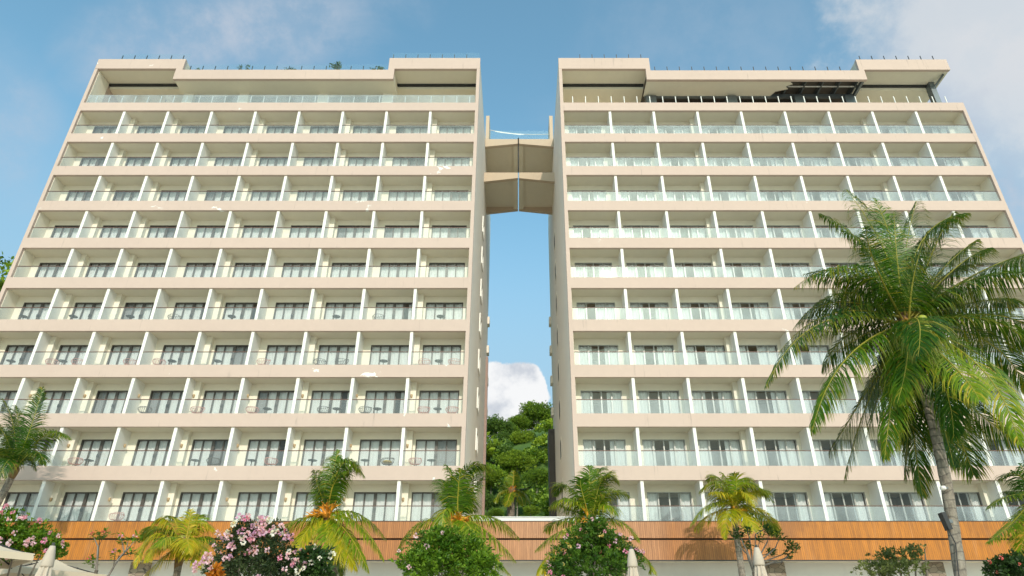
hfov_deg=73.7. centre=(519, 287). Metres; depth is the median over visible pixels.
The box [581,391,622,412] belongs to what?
balcony door
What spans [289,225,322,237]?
balcony door
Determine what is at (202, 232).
balcony door
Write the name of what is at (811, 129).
balcony door
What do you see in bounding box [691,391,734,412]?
balcony door
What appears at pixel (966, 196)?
balcony door
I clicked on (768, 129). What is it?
balcony door
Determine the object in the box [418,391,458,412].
balcony door
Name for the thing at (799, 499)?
balcony door
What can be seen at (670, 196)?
balcony door
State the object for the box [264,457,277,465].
balcony chair
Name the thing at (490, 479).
hill tree
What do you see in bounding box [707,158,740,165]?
balcony door
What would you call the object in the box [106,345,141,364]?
balcony door
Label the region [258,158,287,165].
balcony door
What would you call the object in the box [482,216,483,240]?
side window
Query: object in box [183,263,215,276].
balcony door
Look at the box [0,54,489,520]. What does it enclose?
hotel tower
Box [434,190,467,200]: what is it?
balcony door
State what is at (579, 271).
balcony door
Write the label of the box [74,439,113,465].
balcony door
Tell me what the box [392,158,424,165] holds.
balcony door
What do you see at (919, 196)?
balcony door
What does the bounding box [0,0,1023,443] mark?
sky
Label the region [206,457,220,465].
balcony chair
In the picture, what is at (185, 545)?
palm tree
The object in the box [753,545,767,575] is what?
parasol
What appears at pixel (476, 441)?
side window
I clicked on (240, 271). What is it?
balcony door
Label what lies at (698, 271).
balcony door
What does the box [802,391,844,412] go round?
balcony door
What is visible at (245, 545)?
oleander bush
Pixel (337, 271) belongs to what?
balcony door
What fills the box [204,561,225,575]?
croton plant
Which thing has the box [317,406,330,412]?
balcony chair
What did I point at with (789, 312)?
balcony door
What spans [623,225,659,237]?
balcony door
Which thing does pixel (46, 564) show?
parasol
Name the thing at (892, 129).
balcony door
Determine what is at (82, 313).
balcony door
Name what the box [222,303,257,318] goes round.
balcony door
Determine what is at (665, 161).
balcony door
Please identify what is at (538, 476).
hill tree
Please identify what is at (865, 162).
balcony door
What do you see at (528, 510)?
hill tree
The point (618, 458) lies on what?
balcony door
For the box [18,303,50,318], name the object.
balcony door
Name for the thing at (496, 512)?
hill tree
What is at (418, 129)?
balcony door
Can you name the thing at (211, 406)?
balcony door
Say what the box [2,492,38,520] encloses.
balcony door
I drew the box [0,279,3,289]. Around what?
hill tree
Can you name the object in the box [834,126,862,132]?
balcony door
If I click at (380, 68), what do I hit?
roof plant
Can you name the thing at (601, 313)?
balcony door
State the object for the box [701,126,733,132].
balcony door
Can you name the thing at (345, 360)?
balcony chair
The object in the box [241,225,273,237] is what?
balcony door
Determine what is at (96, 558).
frangipani tree
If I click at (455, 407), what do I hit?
balcony chair
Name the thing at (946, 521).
loudspeaker
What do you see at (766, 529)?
frangipani tree
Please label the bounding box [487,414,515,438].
hill tree
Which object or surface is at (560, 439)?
side window
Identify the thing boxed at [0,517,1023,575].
podium
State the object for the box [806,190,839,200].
balcony door
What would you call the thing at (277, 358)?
balcony door
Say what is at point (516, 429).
hill tree
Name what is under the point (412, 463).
balcony chair
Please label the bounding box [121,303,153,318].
balcony door
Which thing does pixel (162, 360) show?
balcony chair
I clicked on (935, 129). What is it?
balcony door
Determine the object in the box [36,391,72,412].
balcony door
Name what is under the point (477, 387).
side window
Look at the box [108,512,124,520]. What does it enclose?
balcony chair
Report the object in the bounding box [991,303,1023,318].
balcony door
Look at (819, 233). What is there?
balcony door
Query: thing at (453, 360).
balcony chair
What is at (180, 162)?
balcony door
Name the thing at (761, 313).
balcony door
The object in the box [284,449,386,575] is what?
palm tree
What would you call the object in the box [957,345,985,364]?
balcony door
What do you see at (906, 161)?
balcony door
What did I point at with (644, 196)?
balcony door
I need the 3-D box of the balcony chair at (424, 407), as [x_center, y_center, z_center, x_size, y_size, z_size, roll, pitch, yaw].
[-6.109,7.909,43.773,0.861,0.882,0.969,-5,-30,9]
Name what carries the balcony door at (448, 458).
in the hotel tower at (283, 216)
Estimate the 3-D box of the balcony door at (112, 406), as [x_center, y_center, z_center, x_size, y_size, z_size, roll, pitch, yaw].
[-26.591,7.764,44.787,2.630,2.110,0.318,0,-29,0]
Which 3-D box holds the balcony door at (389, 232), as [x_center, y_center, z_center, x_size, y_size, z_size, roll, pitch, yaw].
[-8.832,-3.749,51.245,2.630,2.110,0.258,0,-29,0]
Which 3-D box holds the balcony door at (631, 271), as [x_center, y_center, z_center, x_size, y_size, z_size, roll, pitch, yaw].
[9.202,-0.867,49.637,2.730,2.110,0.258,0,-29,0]
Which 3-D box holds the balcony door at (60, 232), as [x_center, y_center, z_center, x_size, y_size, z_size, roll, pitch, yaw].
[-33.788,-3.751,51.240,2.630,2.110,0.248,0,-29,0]
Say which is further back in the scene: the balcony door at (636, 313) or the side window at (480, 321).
the side window at (480, 321)
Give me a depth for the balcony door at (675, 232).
51.58 m
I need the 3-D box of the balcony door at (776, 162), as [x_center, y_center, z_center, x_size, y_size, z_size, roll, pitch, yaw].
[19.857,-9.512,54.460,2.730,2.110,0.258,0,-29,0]
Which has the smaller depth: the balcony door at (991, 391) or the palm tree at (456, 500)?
the palm tree at (456, 500)
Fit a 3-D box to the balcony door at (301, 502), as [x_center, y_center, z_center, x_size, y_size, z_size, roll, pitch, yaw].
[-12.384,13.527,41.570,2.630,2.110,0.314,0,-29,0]
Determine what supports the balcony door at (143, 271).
in the hotel tower at (283, 216)
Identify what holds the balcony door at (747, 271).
in the hotel tower at (693, 239)
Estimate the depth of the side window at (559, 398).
56.33 m
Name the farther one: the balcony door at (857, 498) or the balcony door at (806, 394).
the balcony door at (806, 394)
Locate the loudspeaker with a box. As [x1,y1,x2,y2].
[938,512,952,530]
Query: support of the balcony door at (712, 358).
in the hotel tower at (693, 239)
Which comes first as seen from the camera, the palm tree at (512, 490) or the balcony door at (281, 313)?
the balcony door at (281, 313)
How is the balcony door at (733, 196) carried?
in the hotel tower at (693, 239)
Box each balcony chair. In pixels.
[45,358,59,364]
[68,457,83,464]
[71,358,82,364]
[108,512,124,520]
[123,358,136,364]
[138,406,151,412]
[152,358,165,364]
[190,406,204,412]
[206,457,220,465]
[245,406,259,412]
[257,358,270,364]
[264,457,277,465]
[313,358,325,364]
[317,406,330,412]
[335,358,348,364]
[358,406,371,412]
[380,458,394,464]
[408,458,421,465]
[417,406,429,412]
[418,358,430,364]
[445,406,458,412]
[448,358,460,364]
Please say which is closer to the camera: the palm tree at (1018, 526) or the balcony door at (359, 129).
the palm tree at (1018, 526)
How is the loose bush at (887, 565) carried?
on the garden terrace
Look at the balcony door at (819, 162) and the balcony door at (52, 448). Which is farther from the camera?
the balcony door at (819, 162)
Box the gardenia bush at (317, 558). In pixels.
[289,540,336,575]
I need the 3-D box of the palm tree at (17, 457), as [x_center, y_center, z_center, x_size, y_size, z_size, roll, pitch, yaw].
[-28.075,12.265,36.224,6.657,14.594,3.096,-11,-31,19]
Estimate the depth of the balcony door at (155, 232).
51.54 m
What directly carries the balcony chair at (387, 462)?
on the hotel tower at (283, 216)
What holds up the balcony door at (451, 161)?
in the hotel tower at (283, 216)
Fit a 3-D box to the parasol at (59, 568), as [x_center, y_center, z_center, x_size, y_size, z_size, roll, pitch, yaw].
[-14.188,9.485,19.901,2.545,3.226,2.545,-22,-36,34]
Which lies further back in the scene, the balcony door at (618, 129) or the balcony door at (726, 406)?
the balcony door at (618, 129)
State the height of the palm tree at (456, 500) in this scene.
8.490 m
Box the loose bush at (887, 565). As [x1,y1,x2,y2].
[850,543,929,575]
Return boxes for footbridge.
[484,116,554,214]
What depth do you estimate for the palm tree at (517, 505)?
120.18 m
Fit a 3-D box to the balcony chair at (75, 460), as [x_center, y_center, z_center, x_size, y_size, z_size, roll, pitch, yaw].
[-27.422,10.789,42.162,0.861,0.882,0.969,10,-31,-17]
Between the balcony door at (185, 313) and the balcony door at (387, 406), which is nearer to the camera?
the balcony door at (387, 406)
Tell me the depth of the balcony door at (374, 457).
43.39 m
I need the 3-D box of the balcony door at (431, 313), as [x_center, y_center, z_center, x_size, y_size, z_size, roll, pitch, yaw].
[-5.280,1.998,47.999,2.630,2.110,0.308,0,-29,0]
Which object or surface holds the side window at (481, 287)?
in the hotel tower at (283, 216)
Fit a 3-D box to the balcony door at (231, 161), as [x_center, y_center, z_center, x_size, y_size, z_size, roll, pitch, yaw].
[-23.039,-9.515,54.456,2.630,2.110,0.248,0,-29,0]
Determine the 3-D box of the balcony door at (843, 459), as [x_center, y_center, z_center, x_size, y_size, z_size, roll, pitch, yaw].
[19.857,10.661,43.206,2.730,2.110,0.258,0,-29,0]
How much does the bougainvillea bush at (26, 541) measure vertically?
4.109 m
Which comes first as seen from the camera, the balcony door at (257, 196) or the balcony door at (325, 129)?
the balcony door at (257, 196)
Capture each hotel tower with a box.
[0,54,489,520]
[548,54,1023,520]
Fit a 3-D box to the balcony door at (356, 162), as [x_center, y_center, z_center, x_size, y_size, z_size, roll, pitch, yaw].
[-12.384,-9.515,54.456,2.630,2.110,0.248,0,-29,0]
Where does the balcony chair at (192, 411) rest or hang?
on the hotel tower at (283, 216)
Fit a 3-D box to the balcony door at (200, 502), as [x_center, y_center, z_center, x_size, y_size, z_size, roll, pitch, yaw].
[-19.488,13.526,41.568,2.630,2.110,0.308,0,-29,0]
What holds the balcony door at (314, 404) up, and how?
in the hotel tower at (283, 216)
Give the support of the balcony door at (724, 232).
in the hotel tower at (693, 239)
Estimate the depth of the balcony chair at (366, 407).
43.57 m
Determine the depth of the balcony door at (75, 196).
53.18 m
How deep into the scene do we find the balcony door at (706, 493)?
41.70 m
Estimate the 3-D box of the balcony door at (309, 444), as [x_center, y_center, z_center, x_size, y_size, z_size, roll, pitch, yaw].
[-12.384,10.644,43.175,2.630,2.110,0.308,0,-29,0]
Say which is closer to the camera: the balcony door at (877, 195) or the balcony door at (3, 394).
the balcony door at (3, 394)
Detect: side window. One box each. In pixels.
[475,428,477,455]
[477,387,478,414]
[478,349,480,375]
[479,313,481,338]
[480,279,482,304]
[481,246,483,271]
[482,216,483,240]
[559,398,560,422]
[560,439,561,462]
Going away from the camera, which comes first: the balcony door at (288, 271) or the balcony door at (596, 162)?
the balcony door at (288, 271)
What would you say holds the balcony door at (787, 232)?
in the hotel tower at (693, 239)
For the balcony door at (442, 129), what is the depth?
56.47 m
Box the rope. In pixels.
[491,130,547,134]
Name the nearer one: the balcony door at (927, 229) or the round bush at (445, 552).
the round bush at (445, 552)
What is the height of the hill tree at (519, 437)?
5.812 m
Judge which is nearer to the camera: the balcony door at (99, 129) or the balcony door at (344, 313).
the balcony door at (344, 313)
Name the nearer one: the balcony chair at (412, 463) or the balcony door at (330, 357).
the balcony chair at (412, 463)
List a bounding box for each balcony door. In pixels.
[0,345,34,364]
[0,391,16,412]
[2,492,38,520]
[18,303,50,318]
[22,439,56,465]
[35,263,65,276]
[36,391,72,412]
[50,225,79,237]
[54,345,87,364]
[57,492,97,520]
[65,190,92,200]
[70,303,101,318]
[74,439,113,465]
[79,158,105,165]
[85,263,115,276]
[91,391,127,412]
[92,126,117,132]
[99,225,128,237]
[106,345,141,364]
[112,190,139,200]
[116,492,157,520]
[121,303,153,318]
[125,158,150,165]
[131,439,170,465]
[134,263,165,276]
[137,126,161,132]
[146,391,183,412]
[147,225,176,237]
[158,190,186,200]
[159,345,194,364]
[169,158,196,165]
[172,303,205,318]
[175,492,217,520]
[180,126,205,132]
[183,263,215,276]
[187,439,228,465]
[194,225,225,237]
[200,391,238,412]
[204,190,233,200]
[211,345,248,364]
[214,158,242,165]
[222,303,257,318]
[223,126,250,132]
[232,263,265,276]
[233,492,276,520]
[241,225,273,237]
[244,439,285,465]
[250,190,280,200]
[255,391,293,412]
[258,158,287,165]
[264,345,301,364]
[266,126,294,132]
[273,303,308,318]
[281,263,315,276]
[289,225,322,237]
[292,492,334,520]
[296,190,327,200]
[301,439,343,465]
[303,158,333,165]
[309,126,338,132]
[309,391,349,412]
[317,345,355,364]
[324,303,360,318]
[330,263,365,276]
[336,225,370,237]
[342,190,374,200]
[348,158,379,165]
[351,492,395,520]
[353,126,383,132]
[357,439,400,465]
[364,391,404,412]
[369,345,408,364]
[374,303,412,318]
[379,263,415,276]
[384,225,418,237]
[388,190,421,200]
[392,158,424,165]
[396,126,427,132]
[410,492,445,520]
[414,439,456,465]
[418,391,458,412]
[422,345,460,364]
[425,303,462,318]
[428,263,464,276]
[431,225,466,237]
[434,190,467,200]
[437,158,469,165]
[439,126,470,132]
[568,126,601,132]
[570,158,603,165]
[571,190,606,200]
[573,225,609,237]
[575,263,612,276]
[576,303,615,318]
[578,345,619,364]
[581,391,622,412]
[583,439,626,465]
[595,492,631,520]
[614,126,647,132]
[617,158,651,165]
[620,190,655,200]
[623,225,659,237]
[626,263,664,276]
[630,303,669,318]
[634,345,675,364]
[638,391,680,412]
[642,439,687,465]
[647,492,693,520]
[657,126,689,132]
[661,158,694,165]
[665,190,700,200]
[670,225,706,237]
[675,263,712,276]
[680,303,719,318]
[685,345,726,364]
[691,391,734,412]
[698,439,743,465]
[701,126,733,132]
[705,492,749,520]
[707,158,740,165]
[712,190,747,200]
[718,225,754,237]
[725,263,762,276]
[731,303,771,318]
[739,345,779,364]
[745,126,776,132]
[746,391,789,412]
[752,158,784,165]
[755,439,800,465]
[759,190,793,200]
[765,492,811,520]
[766,225,802,237]
[775,263,811,276]
[783,303,818,318]
[790,126,819,132]
[793,345,830,364]
[798,158,829,165]
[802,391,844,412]
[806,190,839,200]
[812,439,857,465]
[815,225,849,237]
[823,492,870,520]
[825,263,859,276]
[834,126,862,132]
[844,158,873,165]
[846,345,878,364]
[853,190,884,200]
[857,391,892,412]
[864,225,895,237]
[869,439,911,465]
[878,126,906,132]
[883,492,929,520]
[889,158,918,165]
[900,190,931,200]
[912,225,944,237]
[923,126,949,132]
[928,263,954,275]
[935,158,962,165]
[947,190,976,200]
[954,492,987,520]
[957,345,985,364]
[961,225,991,237]
[972,391,1005,412]
[975,263,1004,276]
[985,439,1023,465]
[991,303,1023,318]
[1003,492,1020,517]
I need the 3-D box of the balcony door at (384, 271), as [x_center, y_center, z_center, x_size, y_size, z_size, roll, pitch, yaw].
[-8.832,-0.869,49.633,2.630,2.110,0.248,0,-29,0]
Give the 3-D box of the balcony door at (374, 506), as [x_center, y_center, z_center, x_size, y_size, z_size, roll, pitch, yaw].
[-8.832,13.526,41.568,2.630,2.110,0.308,0,-29,0]
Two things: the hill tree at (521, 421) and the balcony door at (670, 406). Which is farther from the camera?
the hill tree at (521, 421)
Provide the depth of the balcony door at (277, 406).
45.01 m
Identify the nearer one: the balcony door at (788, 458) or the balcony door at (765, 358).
the balcony door at (788, 458)
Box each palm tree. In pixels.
[0,386,71,505]
[132,509,216,575]
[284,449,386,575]
[397,461,519,575]
[493,470,531,516]
[503,487,533,516]
[535,465,656,575]
[690,471,781,575]
[764,189,1023,575]
[985,463,1023,554]
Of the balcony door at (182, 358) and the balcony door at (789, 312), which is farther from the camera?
the balcony door at (789, 312)
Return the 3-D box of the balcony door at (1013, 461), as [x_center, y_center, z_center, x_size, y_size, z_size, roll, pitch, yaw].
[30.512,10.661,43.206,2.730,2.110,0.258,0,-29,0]
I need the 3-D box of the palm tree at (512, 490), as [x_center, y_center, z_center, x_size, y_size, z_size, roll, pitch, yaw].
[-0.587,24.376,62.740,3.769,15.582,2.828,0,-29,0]
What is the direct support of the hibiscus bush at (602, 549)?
on the garden terrace
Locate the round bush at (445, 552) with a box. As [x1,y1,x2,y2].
[388,521,503,575]
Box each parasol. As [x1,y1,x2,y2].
[0,544,34,568]
[0,560,106,575]
[35,543,55,575]
[627,546,638,575]
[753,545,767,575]
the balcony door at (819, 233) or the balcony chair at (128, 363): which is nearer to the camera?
the balcony chair at (128, 363)
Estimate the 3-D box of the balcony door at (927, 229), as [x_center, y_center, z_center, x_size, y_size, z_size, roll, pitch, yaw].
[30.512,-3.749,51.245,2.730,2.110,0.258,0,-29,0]
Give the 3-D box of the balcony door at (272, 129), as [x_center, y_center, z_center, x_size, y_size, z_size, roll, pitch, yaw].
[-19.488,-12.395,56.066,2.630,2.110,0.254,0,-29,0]
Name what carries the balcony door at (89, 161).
in the hotel tower at (283, 216)
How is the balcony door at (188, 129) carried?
in the hotel tower at (283, 216)
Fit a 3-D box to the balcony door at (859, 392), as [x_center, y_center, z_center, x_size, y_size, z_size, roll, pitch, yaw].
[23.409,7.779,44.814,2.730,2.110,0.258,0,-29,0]
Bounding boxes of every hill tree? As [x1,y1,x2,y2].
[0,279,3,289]
[485,468,508,492]
[485,489,503,514]
[485,508,504,516]
[486,441,502,464]
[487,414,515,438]
[491,429,511,440]
[495,447,539,473]
[507,414,530,430]
[508,430,536,444]
[510,425,521,432]
[518,400,552,427]
[518,416,534,429]
[521,466,547,492]
[523,505,540,516]
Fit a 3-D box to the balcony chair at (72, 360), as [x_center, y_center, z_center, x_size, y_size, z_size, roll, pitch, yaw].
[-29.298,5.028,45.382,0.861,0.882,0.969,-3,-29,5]
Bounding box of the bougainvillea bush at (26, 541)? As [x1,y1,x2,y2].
[0,503,69,575]
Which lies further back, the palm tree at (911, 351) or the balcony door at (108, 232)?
the balcony door at (108, 232)
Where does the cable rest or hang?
attached to the palm tree at (911, 351)
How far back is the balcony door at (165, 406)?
45.00 m
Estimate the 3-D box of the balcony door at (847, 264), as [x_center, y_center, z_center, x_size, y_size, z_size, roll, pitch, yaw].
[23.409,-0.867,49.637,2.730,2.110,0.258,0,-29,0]
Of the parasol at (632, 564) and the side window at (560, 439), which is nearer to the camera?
the parasol at (632, 564)
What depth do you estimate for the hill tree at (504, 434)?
171.60 m
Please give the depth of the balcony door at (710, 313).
48.27 m
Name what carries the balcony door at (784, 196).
in the hotel tower at (693, 239)
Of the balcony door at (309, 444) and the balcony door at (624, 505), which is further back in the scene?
the balcony door at (309, 444)
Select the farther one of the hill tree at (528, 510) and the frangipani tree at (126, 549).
the hill tree at (528, 510)
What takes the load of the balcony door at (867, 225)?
in the hotel tower at (693, 239)
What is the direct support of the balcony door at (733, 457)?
in the hotel tower at (693, 239)
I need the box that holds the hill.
[485,429,548,516]
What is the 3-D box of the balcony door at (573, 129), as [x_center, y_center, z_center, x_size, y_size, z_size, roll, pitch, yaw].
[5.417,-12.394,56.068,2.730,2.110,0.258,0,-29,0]
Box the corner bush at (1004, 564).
[980,548,1023,575]
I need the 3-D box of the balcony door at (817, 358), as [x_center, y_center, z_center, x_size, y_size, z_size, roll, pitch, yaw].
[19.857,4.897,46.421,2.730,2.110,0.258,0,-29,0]
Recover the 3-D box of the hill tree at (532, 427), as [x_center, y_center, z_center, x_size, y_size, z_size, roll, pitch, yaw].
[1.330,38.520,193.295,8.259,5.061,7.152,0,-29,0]
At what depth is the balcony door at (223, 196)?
53.18 m
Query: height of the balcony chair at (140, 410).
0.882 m
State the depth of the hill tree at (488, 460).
149.36 m
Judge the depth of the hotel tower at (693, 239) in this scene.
49.95 m
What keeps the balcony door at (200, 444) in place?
in the hotel tower at (283, 216)
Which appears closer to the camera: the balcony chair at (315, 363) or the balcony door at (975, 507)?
the balcony door at (975, 507)
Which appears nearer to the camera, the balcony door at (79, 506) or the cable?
the cable
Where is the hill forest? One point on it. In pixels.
(541, 498)
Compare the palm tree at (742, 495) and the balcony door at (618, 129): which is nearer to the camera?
the palm tree at (742, 495)
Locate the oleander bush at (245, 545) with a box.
[192,512,307,575]
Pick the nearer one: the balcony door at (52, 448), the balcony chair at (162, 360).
the balcony door at (52, 448)
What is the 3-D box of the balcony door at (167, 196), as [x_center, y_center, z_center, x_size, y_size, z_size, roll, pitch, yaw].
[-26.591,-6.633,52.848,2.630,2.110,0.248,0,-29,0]
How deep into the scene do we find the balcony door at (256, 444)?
43.38 m
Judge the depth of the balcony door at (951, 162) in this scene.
54.83 m
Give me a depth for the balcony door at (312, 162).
54.84 m
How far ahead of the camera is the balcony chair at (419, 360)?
45.23 m
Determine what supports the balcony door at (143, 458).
in the hotel tower at (283, 216)
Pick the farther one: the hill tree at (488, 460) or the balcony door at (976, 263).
the hill tree at (488, 460)
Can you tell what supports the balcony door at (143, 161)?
in the hotel tower at (283, 216)
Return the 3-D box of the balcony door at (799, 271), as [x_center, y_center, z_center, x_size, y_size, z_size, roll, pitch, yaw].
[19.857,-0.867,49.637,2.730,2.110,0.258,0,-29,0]
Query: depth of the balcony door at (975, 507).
41.73 m
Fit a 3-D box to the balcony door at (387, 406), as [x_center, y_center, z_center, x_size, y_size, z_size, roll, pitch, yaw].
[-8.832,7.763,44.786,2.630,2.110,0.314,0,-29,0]
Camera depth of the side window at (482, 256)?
60.12 m
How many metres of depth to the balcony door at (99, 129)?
56.45 m
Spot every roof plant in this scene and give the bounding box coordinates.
[329,61,341,69]
[369,66,385,69]
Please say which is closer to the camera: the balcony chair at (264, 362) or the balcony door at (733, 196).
the balcony chair at (264, 362)
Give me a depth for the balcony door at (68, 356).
46.68 m
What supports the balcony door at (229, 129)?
in the hotel tower at (283, 216)
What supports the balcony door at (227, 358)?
in the hotel tower at (283, 216)
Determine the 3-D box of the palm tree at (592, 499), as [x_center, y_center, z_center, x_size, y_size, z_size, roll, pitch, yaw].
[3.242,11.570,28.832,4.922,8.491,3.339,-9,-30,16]
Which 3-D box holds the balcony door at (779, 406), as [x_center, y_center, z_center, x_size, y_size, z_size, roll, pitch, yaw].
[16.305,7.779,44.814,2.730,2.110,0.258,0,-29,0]
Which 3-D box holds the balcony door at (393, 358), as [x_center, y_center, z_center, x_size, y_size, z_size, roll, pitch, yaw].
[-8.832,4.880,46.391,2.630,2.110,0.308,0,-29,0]
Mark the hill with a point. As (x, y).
(522, 446)
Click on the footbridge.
(528, 160)
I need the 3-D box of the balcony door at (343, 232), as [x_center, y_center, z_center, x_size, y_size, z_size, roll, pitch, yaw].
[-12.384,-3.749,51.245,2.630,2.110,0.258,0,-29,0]
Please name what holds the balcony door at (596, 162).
in the hotel tower at (693, 239)
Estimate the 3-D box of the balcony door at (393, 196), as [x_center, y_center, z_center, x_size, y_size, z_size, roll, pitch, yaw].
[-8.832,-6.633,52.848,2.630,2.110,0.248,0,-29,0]
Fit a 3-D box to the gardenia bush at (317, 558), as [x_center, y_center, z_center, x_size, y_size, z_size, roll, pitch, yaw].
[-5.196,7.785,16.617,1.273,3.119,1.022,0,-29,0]
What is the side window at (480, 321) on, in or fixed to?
in the hotel tower at (283, 216)
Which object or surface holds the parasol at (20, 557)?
on the garden terrace
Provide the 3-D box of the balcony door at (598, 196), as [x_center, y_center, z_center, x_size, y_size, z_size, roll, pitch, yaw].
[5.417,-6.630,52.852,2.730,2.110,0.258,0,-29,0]
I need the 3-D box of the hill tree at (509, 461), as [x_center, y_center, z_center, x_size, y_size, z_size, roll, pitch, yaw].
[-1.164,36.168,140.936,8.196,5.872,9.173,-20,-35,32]
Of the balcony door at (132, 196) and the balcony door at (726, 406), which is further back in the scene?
the balcony door at (132, 196)
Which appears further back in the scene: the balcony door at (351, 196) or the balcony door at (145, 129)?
the balcony door at (145, 129)
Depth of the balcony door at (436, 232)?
51.56 m
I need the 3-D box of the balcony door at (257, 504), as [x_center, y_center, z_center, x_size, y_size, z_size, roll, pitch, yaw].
[-15.936,13.526,41.568,2.630,2.110,0.308,0,-29,0]
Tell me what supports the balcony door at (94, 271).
in the hotel tower at (283, 216)
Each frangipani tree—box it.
[82,527,115,573]
[107,530,143,575]
[728,522,800,575]
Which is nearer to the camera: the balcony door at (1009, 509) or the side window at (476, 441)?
the balcony door at (1009, 509)
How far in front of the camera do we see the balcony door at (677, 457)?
43.37 m
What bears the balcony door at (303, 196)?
in the hotel tower at (283, 216)
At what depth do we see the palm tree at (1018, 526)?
22.94 m
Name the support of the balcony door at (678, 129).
in the hotel tower at (693, 239)
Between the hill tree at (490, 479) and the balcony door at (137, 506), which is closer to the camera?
the balcony door at (137, 506)
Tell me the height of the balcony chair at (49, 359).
0.882 m
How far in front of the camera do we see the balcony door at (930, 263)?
49.97 m
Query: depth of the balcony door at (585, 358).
46.62 m
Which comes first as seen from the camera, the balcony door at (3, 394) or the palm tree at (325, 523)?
the palm tree at (325, 523)
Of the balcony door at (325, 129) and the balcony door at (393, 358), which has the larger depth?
the balcony door at (325, 129)
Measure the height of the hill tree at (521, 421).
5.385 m
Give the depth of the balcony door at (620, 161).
54.85 m
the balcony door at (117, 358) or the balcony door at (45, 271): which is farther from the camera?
the balcony door at (45, 271)
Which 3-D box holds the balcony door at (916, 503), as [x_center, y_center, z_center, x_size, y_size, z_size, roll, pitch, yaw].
[23.409,13.542,41.596,2.730,2.110,0.254,0,-29,0]
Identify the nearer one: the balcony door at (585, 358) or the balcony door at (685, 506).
the balcony door at (685, 506)
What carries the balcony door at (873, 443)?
in the hotel tower at (693, 239)
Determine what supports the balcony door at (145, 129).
in the hotel tower at (283, 216)
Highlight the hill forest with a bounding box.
[0,252,552,516]
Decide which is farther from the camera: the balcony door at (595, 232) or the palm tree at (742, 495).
the balcony door at (595, 232)
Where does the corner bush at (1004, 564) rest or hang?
on the garden terrace
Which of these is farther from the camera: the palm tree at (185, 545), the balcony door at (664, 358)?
the balcony door at (664, 358)
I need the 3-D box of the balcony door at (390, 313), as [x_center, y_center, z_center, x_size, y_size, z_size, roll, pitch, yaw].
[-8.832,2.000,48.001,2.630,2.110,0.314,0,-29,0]
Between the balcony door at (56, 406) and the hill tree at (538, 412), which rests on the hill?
the hill tree at (538, 412)
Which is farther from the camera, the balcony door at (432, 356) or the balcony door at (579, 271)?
the balcony door at (579, 271)
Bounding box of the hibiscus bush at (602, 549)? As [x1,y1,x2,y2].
[541,514,646,575]
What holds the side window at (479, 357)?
in the hotel tower at (283, 216)
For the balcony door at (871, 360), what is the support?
in the hotel tower at (693, 239)
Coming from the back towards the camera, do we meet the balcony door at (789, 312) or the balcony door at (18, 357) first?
the balcony door at (789, 312)
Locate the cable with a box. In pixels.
[947,528,959,575]
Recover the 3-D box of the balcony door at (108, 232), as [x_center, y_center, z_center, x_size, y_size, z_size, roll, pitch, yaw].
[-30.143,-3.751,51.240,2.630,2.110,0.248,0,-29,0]
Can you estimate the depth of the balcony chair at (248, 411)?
43.60 m
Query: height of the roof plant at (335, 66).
1.954 m
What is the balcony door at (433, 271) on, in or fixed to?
in the hotel tower at (283, 216)
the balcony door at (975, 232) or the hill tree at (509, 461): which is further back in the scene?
the hill tree at (509, 461)
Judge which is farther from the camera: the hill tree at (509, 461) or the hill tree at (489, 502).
the hill tree at (509, 461)
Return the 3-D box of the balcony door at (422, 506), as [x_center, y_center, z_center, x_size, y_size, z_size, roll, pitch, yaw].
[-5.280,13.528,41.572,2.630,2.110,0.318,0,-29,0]
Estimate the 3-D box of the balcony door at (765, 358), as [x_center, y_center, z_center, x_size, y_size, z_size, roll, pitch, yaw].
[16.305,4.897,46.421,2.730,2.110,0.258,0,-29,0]

